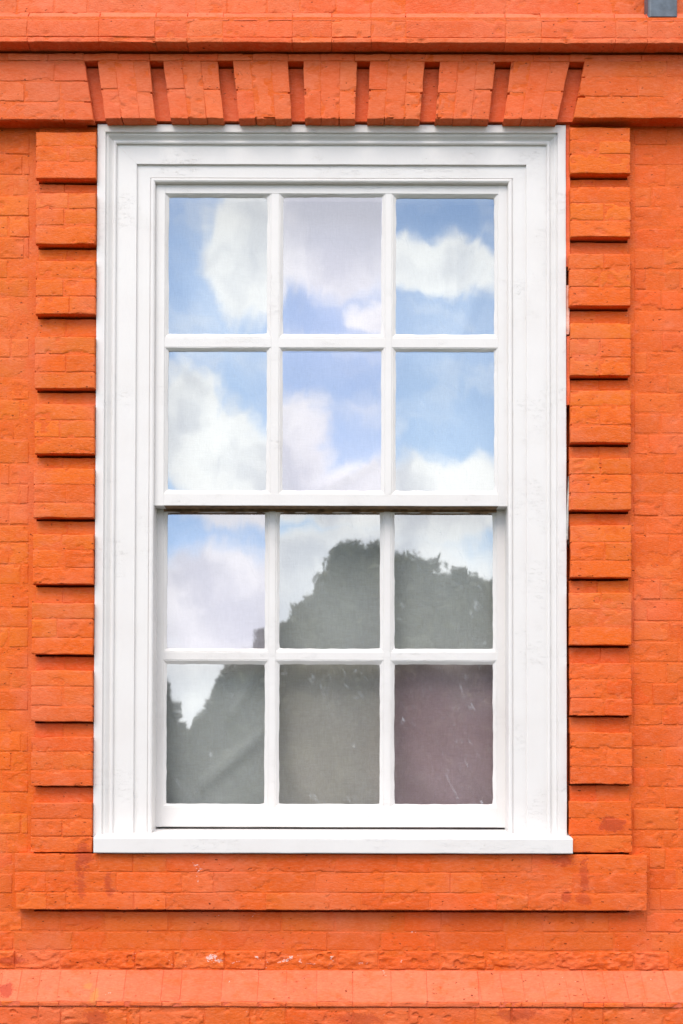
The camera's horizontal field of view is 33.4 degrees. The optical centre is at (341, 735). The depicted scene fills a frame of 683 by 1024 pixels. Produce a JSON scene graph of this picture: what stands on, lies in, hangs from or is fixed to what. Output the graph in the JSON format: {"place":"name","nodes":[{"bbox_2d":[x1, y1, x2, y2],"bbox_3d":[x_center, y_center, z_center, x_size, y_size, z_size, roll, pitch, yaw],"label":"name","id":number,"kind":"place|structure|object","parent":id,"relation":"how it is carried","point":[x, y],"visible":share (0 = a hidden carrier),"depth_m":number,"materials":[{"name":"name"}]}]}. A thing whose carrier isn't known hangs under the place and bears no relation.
{"place":"outdoors","nodes":[
{"label":"outdoors","id":0,"kind":"place"},
{"bbox_2d":[644,0,676,16],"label":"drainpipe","id":1,"kind":"object","parent":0,"point":[660,8],"visible":0.5,"depth_m":3.94,"materials":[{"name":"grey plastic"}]},
{"label":"ground","id":2,"kind":"structure","parent":0,"visible":0},
{"bbox_2d":[0,0,682,1023],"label":"brick wall","id":3,"kind":"structure","parent":2,"relation":"on","point":[590,930],"depth_m":3.98,"materials":[{"name":"orange brick"}]},
{"bbox_2d":[93,124,572,853],"bbox_3d":[-0.033,-0.870,4.134,1.668,2.581,0.366,0,-1,0],"label":"sash window","id":4,"kind":"structure","parent":3,"relation":"attached to","point":[515,176],"depth_m":4.04,"materials":[{"name":"white paint"}]},
{"bbox_2d":[566,476,568,546],"bbox_3d":[0.800,-0.794,4.015,0.010,0.250,0.045,0,-1,17],"label":"cable","id":5,"kind":"object","parent":4,"relation":"hanging from","point":[567,521],"visible":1,"depth_m":4.00,"materials":[{"name":"white plastic"}]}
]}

